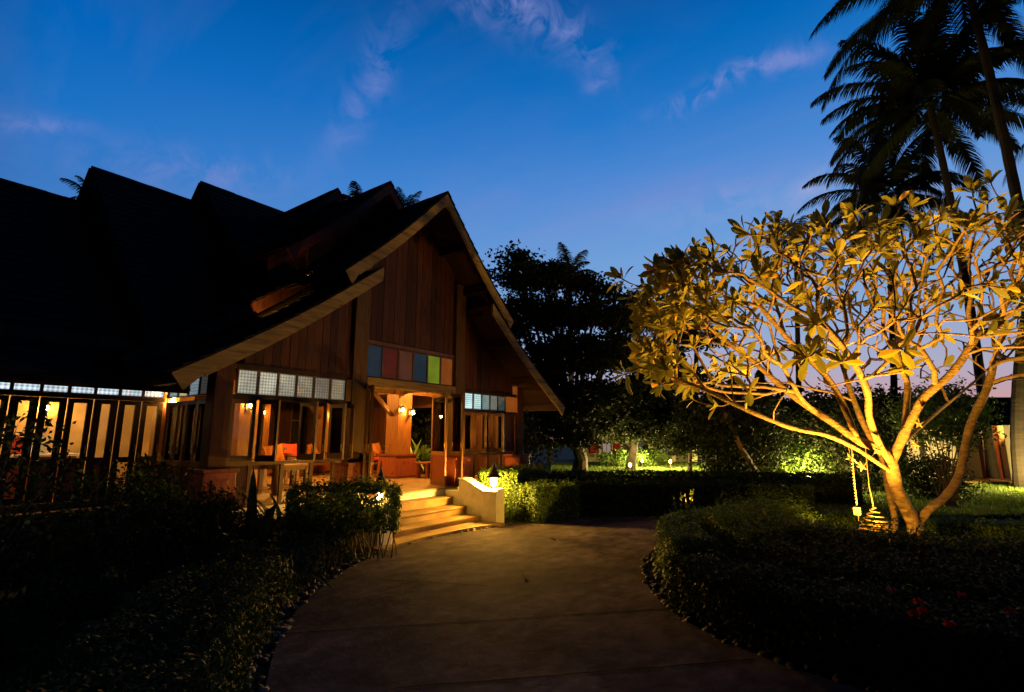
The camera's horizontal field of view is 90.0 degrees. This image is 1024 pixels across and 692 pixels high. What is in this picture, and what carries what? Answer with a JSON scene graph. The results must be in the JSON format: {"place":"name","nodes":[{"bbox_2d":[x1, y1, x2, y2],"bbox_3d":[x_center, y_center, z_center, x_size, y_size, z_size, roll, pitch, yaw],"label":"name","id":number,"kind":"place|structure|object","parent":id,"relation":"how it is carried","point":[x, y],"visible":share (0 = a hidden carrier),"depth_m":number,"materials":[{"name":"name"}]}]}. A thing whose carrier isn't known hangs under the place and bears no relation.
{"place":"outdoors","nodes":[
{"label":"outdoors","id":0,"kind":"place"},
{"bbox_2d":[0,617,108,691],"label":"dark grass","id":1,"kind":"structure","parent":0,"point":[19,670],"depth_m":3.97,"materials":[{"name":"plant"}]},
{"bbox_2d":[396,187,422,206],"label":"palm tree","id":2,"kind":"object","parent":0,"point":[408,201],"visible":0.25,"depth_m":42.35,"materials":[{"name":"green plant"}]},
{"bbox_2d":[0,441,1023,691],"bbox_3d":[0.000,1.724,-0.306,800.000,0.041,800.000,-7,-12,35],"label":"ground","id":3,"kind":"structure","parent":0,"point":[566,455],"depth_m":5.53,"materials":[{"name":"soil"}]},
{"bbox_2d":[0,398,118,593],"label":"shrub","id":4,"kind":"object","parent":3,"relation":"on","point":[15,537],"visible":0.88,"depth_m":5.55,"materials":[{"name":"green plant"}]},
{"bbox_2d":[10,455,177,587],"bbox_3d":[-5.019,2.117,6.308,1.639,1.550,1.617,4,-11,-22],"label":"shrub","id":5,"kind":"object","parent":3,"relation":"on","point":[114,491],"visible":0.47,"depth_m":6.24,"materials":[{"name":"green plant"}]},
{"bbox_2d":[0,505,237,630],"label":"shrub","id":6,"kind":"object","parent":3,"relation":"on","point":[109,549],"visible":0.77,"depth_m":5.07,"materials":[{"name":"green plant"}]},
{"bbox_2d":[6,557,279,691],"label":"drive hedge","id":7,"kind":"object","parent":3,"relation":"on","point":[185,633],"visible":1,"depth_m":3.07,"materials":[{"name":"green plant"}]},
{"bbox_2d":[86,452,206,570],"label":"shrub","id":8,"kind":"object","parent":3,"relation":"on","point":[157,487],"visible":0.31,"depth_m":6.93,"materials":[{"name":"green plant"}]},
{"bbox_2d":[105,474,281,578],"bbox_3d":[-4.006,2.322,6.704,1.979,1.296,2.136,-7,-12,35],"label":"shrub","id":9,"kind":"object","parent":3,"relation":"on","point":[206,511],"visible":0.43,"depth_m":6.57,"materials":[{"name":"green plant"}]},
{"bbox_2d":[0,166,430,560],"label":"tiled hall wing","id":10,"kind":"structure","parent":3,"relation":"on","point":[106,263],"depth_m":9.81,"materials":[{"name":"tile"}]},
{"bbox_2d":[0,395,38,506],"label":"folding door","id":11,"kind":"structure","parent":10,"relation":"in","point":[13,404],"depth_m":7.57,"materials":[{"name":"brown wood"}]},
{"bbox_2d":[11,383,41,391],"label":"transom window","id":12,"kind":"structure","parent":10,"relation":"in","point":[15,386],"depth_m":7.71,"materials":[{"name":"white glass"}]},
{"bbox_2d":[0,453,79,500],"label":"counter","id":13,"kind":"object","parent":10,"relation":"on","point":[48,455],"visible":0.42,"depth_m":8.87,"materials":[{"name":"red wood"}]},
{"bbox_2d":[24,397,67,504],"bbox_3d":[-7.123,1.582,7.828,0.075,1.590,0.315,-7,-12,35],"label":"folding door","id":14,"kind":"structure","parent":10,"relation":"in","point":[43,400],"depth_m":7.82,"materials":[{"name":"brown wood"}]},
{"bbox_2d":[41,385,69,393],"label":"transom window","id":15,"kind":"structure","parent":10,"relation":"in","point":[45,388],"depth_m":7.98,"materials":[{"name":"white glass"}]},
{"bbox_2d":[53,398,93,501],"bbox_3d":[-6.926,1.630,8.095,0.075,1.590,0.315,-7,-12,35],"label":"folding door","id":16,"kind":"structure","parent":10,"relation":"in","point":[68,419],"depth_m":8.07,"materials":[{"name":"brown wood"}]},
{"bbox_2d":[81,399,118,499],"bbox_3d":[-6.729,1.677,8.361,0.075,1.590,0.315,-7,-12,35],"label":"folding door","id":17,"kind":"structure","parent":10,"relation":"in","point":[91,464],"depth_m":8.35,"materials":[{"name":"brown wood"}]},
{"bbox_2d":[107,400,141,496],"bbox_3d":[-6.532,1.724,8.628,0.075,1.590,0.315,-7,-12,35],"label":"folding door","id":18,"kind":"structure","parent":10,"relation":"in","point":[121,407],"depth_m":8.64,"materials":[{"name":"brown wood"}]},
{"bbox_2d":[131,402,163,495],"bbox_3d":[-6.335,1.772,8.895,0.075,1.590,0.315,-7,-12,35],"label":"folding door","id":19,"kind":"structure","parent":10,"relation":"in","point":[144,404],"depth_m":8.91,"materials":[{"name":"brown wood"}]},
{"bbox_2d":[134,467,343,591],"bbox_3d":[-3.103,2.440,6.454,2.584,1.700,2.664,-7,-12,35],"label":"broad leaf plant","id":20,"kind":"object","parent":3,"relation":"on","point":[249,528],"visible":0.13,"depth_m":6.38,"materials":[{"name":"plant"}]},
{"bbox_2d":[201,488,336,558],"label":"broad leaf plant","id":21,"kind":"object","parent":3,"relation":"on","point":[275,523],"visible":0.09,"depth_m":7.04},
{"bbox_2d":[186,517,358,631],"bbox_3d":[-2.687,2.522,6.072,1.083,0.708,3.153,0,-10,-2],"label":"drive hedge","id":22,"kind":"object","parent":3,"relation":"on","point":[276,554],"visible":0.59,"depth_m":5.76,"materials":[{"name":"green plant"}]},
{"bbox_2d":[210,522,370,622],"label":"bare twigs","id":23,"kind":"object","parent":3,"relation":"on","point":[310,580],"visible":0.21,"depth_m":6.16,"materials":[{"name":"brown"}]},
{"bbox_2d":[93,181,566,537],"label":"gabled wooden pavilion","id":24,"kind":"structure","parent":3,"relation":"on","point":[324,371],"depth_m":10.91,"materials":[{"name":"brown wood"}]},
{"bbox_2d":[158,402,176,493],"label":"folding door","id":25,"kind":"structure","parent":24,"relation":"in","point":[171,406],"depth_m":8.94,"materials":[{"name":"brown wood"}]},
{"bbox_2d":[167,401,186,495],"bbox_3d":[-5.643,1.714,8.655,0.400,1.550,0.075,-7,-12,35],"label":"folding door","id":26,"kind":"structure","parent":24,"relation":"in","point":[181,406],"depth_m":8.70,"materials":[{"name":"brown wood"}]},
{"bbox_2d":[177,400,197,496],"bbox_3d":[-5.319,1.673,8.424,0.400,1.550,0.075,-7,-12,35],"label":"folding door","id":27,"kind":"structure","parent":24,"relation":"in","point":[191,409],"depth_m":8.46,"materials":[{"name":"brown wood"}]},
{"bbox_2d":[191,399,205,467],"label":"folding door","id":28,"kind":"structure","parent":24,"relation":"in","point":[196,446],"depth_m":8.28,"materials":[{"name":"brown wood"}]},
{"bbox_2d":[226,398,256,461],"bbox_3d":[-4.328,1.347,8.190,0.075,0.990,0.400,-7,-12,35],"label":"folding door","id":29,"kind":"structure","parent":24,"relation":"in","point":[238,458],"depth_m":8.20,"materials":[{"name":"brown wood"}]},
{"bbox_2d":[234,368,258,395],"bbox_3d":[-4.316,0.587,8.343,0.050,0.420,0.343,-7,-12,35],"label":"transom window","id":30,"kind":"structure","parent":24,"relation":"in","point":[246,383],"depth_m":8.33,"materials":[{"name":"white glass"}]},
{"bbox_2d":[246,461,278,495],"bbox_3d":[-5.070,2.502,9.574,0.700,0.620,1.200,-7,-12,35],"label":"dining table","id":31,"kind":"object","parent":24,"relation":"on","point":[261,468],"visible":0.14,"depth_m":9.81,"materials":[{"name":"brown wood"}]},
{"bbox_2d":[254,400,280,461],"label":"folding door","id":32,"kind":"structure","parent":24,"relation":"in","point":[267,458],"depth_m":8.32,"materials":[{"name":"brown wood"}]},
{"bbox_2d":[257,370,278,396],"bbox_3d":[-4.114,0.636,8.616,0.050,0.420,0.343,-7,-12,35],"label":"transom window","id":33,"kind":"structure","parent":24,"relation":"in","point":[268,380],"depth_m":8.62,"materials":[{"name":"white glass"}]},
{"bbox_2d":[277,372,296,397],"bbox_3d":[-3.912,0.684,8.890,0.050,0.420,0.343,-7,-12,35],"label":"transom window","id":34,"kind":"structure","parent":24,"relation":"in","point":[287,382],"depth_m":8.89,"materials":[{"name":"white glass"}]},
{"bbox_2d":[271,463,308,486],"bbox_3d":[-5.079,2.886,11.395,0.700,0.500,0.900,-7,-12,35],"label":"coffee table","id":35,"kind":"object","parent":24,"relation":"on","point":[293,467],"visible":0.27,"depth_m":11.46,"materials":[{"name":"brown wood"}]},
{"bbox_2d":[288,403,312,443],"bbox_3d":[-7.421,2.806,18.097,0.050,1.500,0.900,-7,-12,35],"label":"back window","id":36,"kind":"structure","parent":24,"relation":"in","point":[295,408],"depth_m":17.87,"materials":[{"name":"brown wood"}]},
{"bbox_2d":[296,374,314,398],"bbox_3d":[-3.710,0.733,9.163,0.050,0.420,0.343,-7,-12,35],"label":"transom window","id":37,"kind":"structure","parent":24,"relation":"in","point":[305,383],"depth_m":9.17,"materials":[{"name":"white glass"}]},
{"bbox_2d":[296,402,318,459],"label":"folding door","id":38,"kind":"structure","parent":24,"relation":"in","point":[305,407],"depth_m":8.91,"materials":[{"name":"brown wood"}]},
{"bbox_2d":[311,403,327,459],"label":"folding door","id":39,"kind":"structure","parent":24,"relation":"in","point":[321,456],"depth_m":9.00,"materials":[{"name":"brown wood"}]},
{"bbox_2d":[313,376,330,399],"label":"transom window","id":40,"kind":"structure","parent":24,"relation":"in","point":[322,385],"depth_m":9.44,"materials":[{"name":"white glass"}]},
{"bbox_2d":[327,404,346,458],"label":"folding door","id":41,"kind":"structure","parent":24,"relation":"in","point":[337,413],"depth_m":9.37,"materials":[{"name":"brown wood"}]},
{"bbox_2d":[330,378,346,400],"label":"transom window","id":42,"kind":"structure","parent":24,"relation":"in","point":[337,392],"depth_m":9.71,"materials":[{"name":"white glass"}]},
{"bbox_2d":[344,404,354,457],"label":"folding door","id":43,"kind":"structure","parent":24,"relation":"in","point":[346,455],"depth_m":9.50,"materials":[{"name":"brown wood"}]},
{"bbox_2d":[362,384,368,480],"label":"folding door","id":44,"kind":"structure","parent":24,"relation":"in","point":[367,386],"depth_m":9.64,"materials":[{"name":"brown wood"}]},
{"bbox_2d":[365,385,374,495],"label":"folding door","id":45,"kind":"structure","parent":24,"relation":"in","point":[371,388],"depth_m":9.79,"materials":[{"name":"brown wood"}]},
{"bbox_2d":[367,344,383,377],"bbox_3d":[-2.827,0.310,10.473,0.050,0.670,0.430,-7,-12,35],"label":"transom window","id":46,"kind":"structure","parent":24,"relation":"in","point":[375,352],"depth_m":10.50,"materials":[{"name":"blue glass"}]},
{"bbox_2d":[382,347,398,379],"bbox_3d":[-2.574,0.371,10.816,0.050,0.670,0.430,-7,-12,35],"label":"transom window","id":47,"kind":"structure","parent":24,"relation":"in","point":[390,355],"depth_m":10.82,"materials":[{"name":"red glass"}]},
{"bbox_2d":[398,349,413,381],"bbox_3d":[-2.321,0.432,11.158,0.050,0.670,0.430,-7,-12,35],"label":"transom window","id":48,"kind":"structure","parent":24,"relation":"in","point":[406,358],"depth_m":11.17,"materials":[{"name":"brown glass"}]},
{"bbox_2d":[413,352,427,382],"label":"transom window","id":49,"kind":"structure","parent":24,"relation":"in","point":[420,370],"depth_m":11.51,"materials":[{"name":"blue glass"}]},
{"bbox_2d":[411,438,430,473],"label":"potted plant","id":50,"kind":"object","parent":24,"relation":"on","point":[425,454],"visible":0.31,"depth_m":15.42,"materials":[{"name":"green plant"}]},
{"bbox_2d":[427,354,440,384],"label":"transom window","id":51,"kind":"structure","parent":24,"relation":"in","point":[434,362],"depth_m":11.86,"materials":[{"name":"green glass"}]},
{"bbox_2d":[430,393,447,486],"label":"folding door","id":52,"kind":"structure","parent":24,"relation":"in","point":[437,466],"depth_m":11.87,"materials":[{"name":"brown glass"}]},
{"bbox_2d":[440,357,453,385],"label":"transom window","id":53,"kind":"structure","parent":24,"relation":"in","point":[446,363],"depth_m":12.19,"materials":[{"name":"orange glass"}]},
{"bbox_2d":[450,394,463,485],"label":"folding door","id":54,"kind":"structure","parent":24,"relation":"in","point":[457,400],"depth_m":11.89,"materials":[{"name":"brown wood"}]},
{"bbox_2d":[464,412,472,452],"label":"folding door","id":55,"kind":"structure","parent":24,"relation":"in","point":[468,416],"depth_m":12.59,"materials":[{"name":"brown wood"}]},
{"bbox_2d":[473,412,486,452],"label":"folding door","id":56,"kind":"structure","parent":24,"relation":"in","point":[475,450],"depth_m":12.70,"materials":[{"name":"brown wood"}]},
{"bbox_2d":[481,413,490,451],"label":"folding door","id":57,"kind":"structure","parent":24,"relation":"in","point":[488,414],"depth_m":13.17,"materials":[{"name":"brown wood"}]},
{"bbox_2d":[491,413,503,451],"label":"folding door","id":58,"kind":"structure","parent":24,"relation":"in","point":[493,449],"depth_m":13.26,"materials":[{"name":"brown wood"}]},
{"bbox_2d":[276,460,403,563],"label":"clipped bush","id":59,"kind":"object","parent":3,"relation":"on","point":[393,491],"visible":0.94,"depth_m":7.20,"materials":[{"name":"green plant"}]},
{"bbox_2d":[325,490,391,546],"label":"stair wall","id":60,"kind":"structure","parent":3,"relation":"on","point":[386,536],"depth_m":8.14,"materials":[{"name":"beige paint"}]},
{"bbox_2d":[356,520,504,551],"bbox_3d":[-1.300,3.363,9.119,0.650,0.065,3.050,-7,-12,35],"label":"step landing","id":61,"kind":"object","parent":3,"relation":"on","point":[401,541],"visible":0.7,"depth_m":9.16,"materials":[{"name":"stone"}]},
{"bbox_2d":[386,495,480,537],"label":"entrance steps","id":62,"kind":"structure","parent":3,"relation":"on","point":[418,515],"depth_m":10.05,"materials":[{"name":"stone"}]},
{"bbox_2d":[373,407,529,473],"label":"tall hedge","id":63,"kind":"object","parent":3,"relation":"on","point":[426,412],"visible":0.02,"depth_m":18.44,"materials":[{"name":"green plant"}]},
{"bbox_2d":[376,407,530,472],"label":"shrub","id":64,"kind":"object","parent":3,"relation":"on","point":[416,437],"visible":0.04,"depth_m":17.85,"materials":[{"name":"green plant"}]},
{"bbox_2d":[445,477,504,522],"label":"stair wall","id":65,"kind":"structure","parent":3,"relation":"on","point":[475,497],"depth_m":10.70,"materials":[{"name":"beige paint"}]},
{"bbox_2d":[412,411,561,475],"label":"shrub","id":66,"kind":"object","parent":3,"relation":"on","point":[529,436],"visible":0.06,"depth_m":16.59,"materials":[{"name":"green plant"}]},
{"bbox_2d":[475,463,550,518],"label":"clipped hedge","id":67,"kind":"object","parent":3,"relation":"on","point":[513,474],"visible":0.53,"depth_m":11.50,"materials":[{"name":"green plant"}]},
{"bbox_2d":[517,477,581,523],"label":"clipped hedge","id":68,"kind":"object","parent":3,"relation":"on","point":[546,503],"visible":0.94,"depth_m":10.62,"materials":[{"name":"green plant"}]},
{"bbox_2d":[482,238,649,474],"bbox_3d":[2.192,0.803,22.303,8.440,10.194,6.175,1,-10,-8],"label":"broadleaf tree","id":69,"kind":"object","parent":3,"relation":"on","point":[582,399],"visible":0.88,"depth_m":21.37,"materials":[{"name":"green plant"}]},
{"bbox_2d":[235,515,906,691],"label":"pebble edging","id":70,"kind":"object","parent":3,"relation":"on","point":[863,681],"visible":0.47,"depth_m":4.66,"materials":[{"name":"stone"}]},
{"bbox_2d":[547,242,598,447],"bbox_3d":[4.107,-0.115,36.551,4.518,14.490,4.538,-7,-12,35],"label":"palm tree","id":71,"kind":"object","parent":3,"relation":"on","point":[564,256],"visible":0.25,"depth_m":36.88,"materials":[{"name":"green plant"}]},
{"bbox_2d":[593,447,628,467],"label":"shrub","id":72,"kind":"object","parent":3,"relation":"on","point":[617,458],"visible":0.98,"depth_m":29.43,"materials":[{"name":"green plant"}]},
{"bbox_2d":[573,403,696,461],"bbox_3d":[8.815,6.519,39.305,9.200,4.400,6.600,0,-10,0],"label":"cream bungalow","id":73,"kind":"object","parent":3,"relation":"on","point":[591,451],"visible":0.13,"depth_m":36.57,"materials":[{"name":"beige"}]},
{"bbox_2d":[550,288,730,470],"bbox_3d":[6.083,1.671,25.210,9.306,9.325,6.001,1,-10,-7],"label":"broadleaf tree","id":74,"kind":"object","parent":3,"relation":"on","point":[633,430],"visible":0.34,"depth_m":23.96,"materials":[{"name":"green plant"}]},
{"bbox_2d":[624,447,657,466],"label":"shrub","id":75,"kind":"object","parent":3,"relation":"on","point":[641,454],"visible":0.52,"depth_m":29.32,"materials":[{"name":"green plant"}]},
{"bbox_2d":[644,446,671,465],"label":"shrub","id":76,"kind":"object","parent":3,"relation":"on","point":[658,458],"visible":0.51,"depth_m":31.27,"materials":[{"name":"green plant"}]},
{"bbox_2d":[508,473,816,521],"bbox_3d":[3.303,3.370,11.504,6.870,0.935,1.568,1,-10,-4],"label":"long hedge","id":77,"kind":"object","parent":3,"relation":"on","point":[631,498],"visible":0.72,"depth_m":11.37,"materials":[{"name":"green plant"}]},
{"bbox_2d":[641,389,736,471],"bbox_3d":[8.397,4.022,23.767,4.910,3.925,4.295,-1,-10,3],"label":"tree","id":78,"kind":"object","parent":3,"relation":"on","point":[676,440],"visible":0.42,"depth_m":23.25,"materials":[{"name":"green plant"}]},
{"bbox_2d":[545,467,865,505],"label":"long hedge","id":79,"kind":"object","parent":3,"relation":"on","point":[834,489],"visible":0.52,"depth_m":13.60,"materials":[{"name":"green plant"}]},
{"bbox_2d":[669,374,781,472],"bbox_3d":[6.789,2.678,15.024,4.409,3.659,2.950,4,-11,-20],"label":"leaning tree","id":80,"kind":"object","parent":3,"relation":"on","point":[712,421],"visible":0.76,"depth_m":14.47,"materials":[{"name":"green plant"}]},
{"bbox_2d":[648,489,804,582],"bbox_3d":[3.120,2.724,7.812,1.609,0.917,4.549,-9,-13,41],"label":"island hedge","id":81,"kind":"object","parent":3,"relation":"on","point":[687,532],"visible":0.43,"depth_m":6.58,"materials":[{"name":"green plant"}]},
{"bbox_2d":[666,396,808,475],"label":"shrub","id":82,"kind":"object","parent":3,"relation":"on","point":[730,460],"visible":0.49,"depth_m":15.96,"materials":[{"name":"green plant"}]},
{"bbox_2d":[697,484,832,554],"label":"shaggy hedge","id":83,"kind":"object","parent":3,"relation":"on","point":[780,515],"visible":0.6,"depth_m":6.91,"materials":[{"name":"green plant"}]},
{"bbox_2d":[751,369,783,433],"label":"conifer","id":84,"kind":"object","parent":3,"relation":"on","point":[760,375],"visible":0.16,"depth_m":27.79,"materials":[{"name":"green plant"}]},
{"bbox_2d":[744,379,831,415],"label":"broadleaf tree","id":85,"kind":"object","parent":3,"relation":"on","point":[788,402],"visible":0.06,"depth_m":30.40,"materials":[{"name":"green plant"}]},
{"bbox_2d":[688,404,891,471],"bbox_3d":[12.845,4.962,23.611,9.635,4.551,7.611,-1,-10,5],"label":"broadleaf tree","id":86,"kind":"object","parent":3,"relation":"on","point":[794,416],"visible":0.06,"depth_m":22.72,"materials":[{"name":"green plant"}]},
{"bbox_2d":[754,211,831,394],"bbox_3d":[19.852,-1.361,34.707,5.129,16.242,5.956,-7,-12,35],"label":"palm tree","id":87,"kind":"object","parent":3,"relation":"on","point":[797,329],"visible":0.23,"depth_m":34.94,"materials":[{"name":"green plant"}]},
{"bbox_2d":[754,420,857,477],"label":"shrub","id":88,"kind":"object","parent":3,"relation":"on","point":[804,454],"visible":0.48,"depth_m":17.37,"materials":[{"name":"green plant"}]},
{"bbox_2d":[604,169,1023,541],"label":"frangipani tree","id":89,"kind":"object","parent":3,"relation":"on","point":[679,284],"visible":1,"depth_m":7.61,"materials":[{"name":"yellow plant"}]},
{"bbox_2d":[779,383,889,445],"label":"broadleaf tree","id":90,"kind":"object","parent":3,"relation":"on","point":[816,398],"visible":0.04,"depth_m":29.11,"materials":[{"name":"green plant"}]},
{"bbox_2d":[662,545,1023,691],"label":"clipped hedge","id":91,"kind":"object","parent":3,"relation":"on","point":[876,634],"visible":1,"depth_m":3.87,"materials":[{"name":"green plant"}]},
{"bbox_2d":[776,371,934,496],"bbox_3d":[10.804,2.778,16.957,4.718,4.014,5.211,-7,-12,35],"label":"shrub","id":92,"kind":"object","parent":3,"relation":"on","point":[839,417],"visible":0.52,"depth_m":16.25,"materials":[{"name":"green plant"}]},
{"bbox_2d":[814,383,914,431],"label":"broadleaf tree","id":93,"kind":"object","parent":3,"relation":"on","point":[879,390],"visible":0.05,"depth_m":33.36,"materials":[{"name":"green plant"}]},
{"bbox_2d":[717,520,1023,628],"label":"flowering bed","id":94,"kind":"object","parent":3,"relation":"on","point":[981,578],"visible":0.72,"depth_m":4.87,"materials":[{"name":"green plant"}]},
{"bbox_2d":[786,513,1023,572],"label":"clipped hedge","id":95,"kind":"object","parent":3,"relation":"on","point":[1001,543],"visible":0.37,"depth_m":5.68,"materials":[{"name":"green plant"}]},
{"bbox_2d":[812,397,1011,484],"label":"dark roofed house","id":96,"kind":"structure","parent":3,"relation":"on","point":[976,461],"depth_m":20.50,"materials":[{"name":"paint"}]},
{"bbox_2d":[809,0,1023,478],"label":"palm tree","id":97,"kind":"object","parent":3,"relation":"on","point":[929,75],"visible":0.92,"depth_m":22.88,"materials":[{"name":"green plant"}]},
{"bbox_2d":[809,0,1023,264],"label":"palm tree","id":98,"kind":"object","parent":3,"relation":"on","point":[885,18],"visible":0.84,"depth_m":20.86,"materials":[{"name":"green plant"}]},
{"bbox_2d":[820,505,1023,540],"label":"long hedge","id":99,"kind":"object","parent":3,"relation":"on","point":[992,528],"visible":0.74,"depth_m":9.15,"materials":[{"name":"green plant"}]},
{"bbox_2d":[869,448,989,500],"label":"shrub","id":100,"kind":"object","parent":3,"relation":"on","point":[910,484],"visible":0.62,"depth_m":14.05,"materials":[{"name":"green plant"}]},
{"bbox_2d":[876,369,1008,508],"bbox_3d":[10.834,2.320,12.839,2.469,3.430,2.843,-3,-10,15],"label":"shrub","id":101,"kind":"object","parent":3,"relation":"on","point":[948,429],"visible":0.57,"depth_m":12.49,"materials":[{"name":"green plant"}]},
{"bbox_2d":[980,32,1023,486],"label":"palm tree","id":102,"kind":"object","parent":3,"relation":"on","point":[1017,425],"visible":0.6,"depth_m":17.79,"materials":[{"name":"green plant"}]},
{"bbox_2d":[0,0,1023,438],"label":"sky","id":103,"kind":"structure","parent":0,"point":[621,132],"materials":[{"name":"blue"}]},
{"bbox_2d":[266,517,869,691],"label":"driveway","id":104,"kind":"structure","parent":0,"point":[567,578],"depth_m":4.65,"materials":[{"name":"concrete"}]},
{"bbox_2d":[284,528,752,687],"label":"driveway joints","id":105,"kind":"object","parent":104,"relation":"on","point":[525,617],"visible":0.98,"depth_m":4.00,"materials":[{"name":"black"}]},
{"bbox_2d":[550,461,716,475],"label":"lawn grass","id":106,"kind":"structure","parent":0,"point":[559,466],"depth_m":28.85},
{"bbox_2d":[693,465,1023,518],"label":"lawn grass","id":107,"kind":"structure","parent":0,"point":[994,502],"depth_m":12.80,"materials":[{"name":"plant"}]},
{"bbox_2d":[796,121,968,446],"bbox_3d":[20.639,-2.945,27.038,7.964,17.607,6.873,4,-11,-24],"label":"palm tree","id":108,"kind":"object","parent":107,"relation":"on","point":[903,167],"visible":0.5,"depth_m":27.27,"materials":[{"name":"green plant"}]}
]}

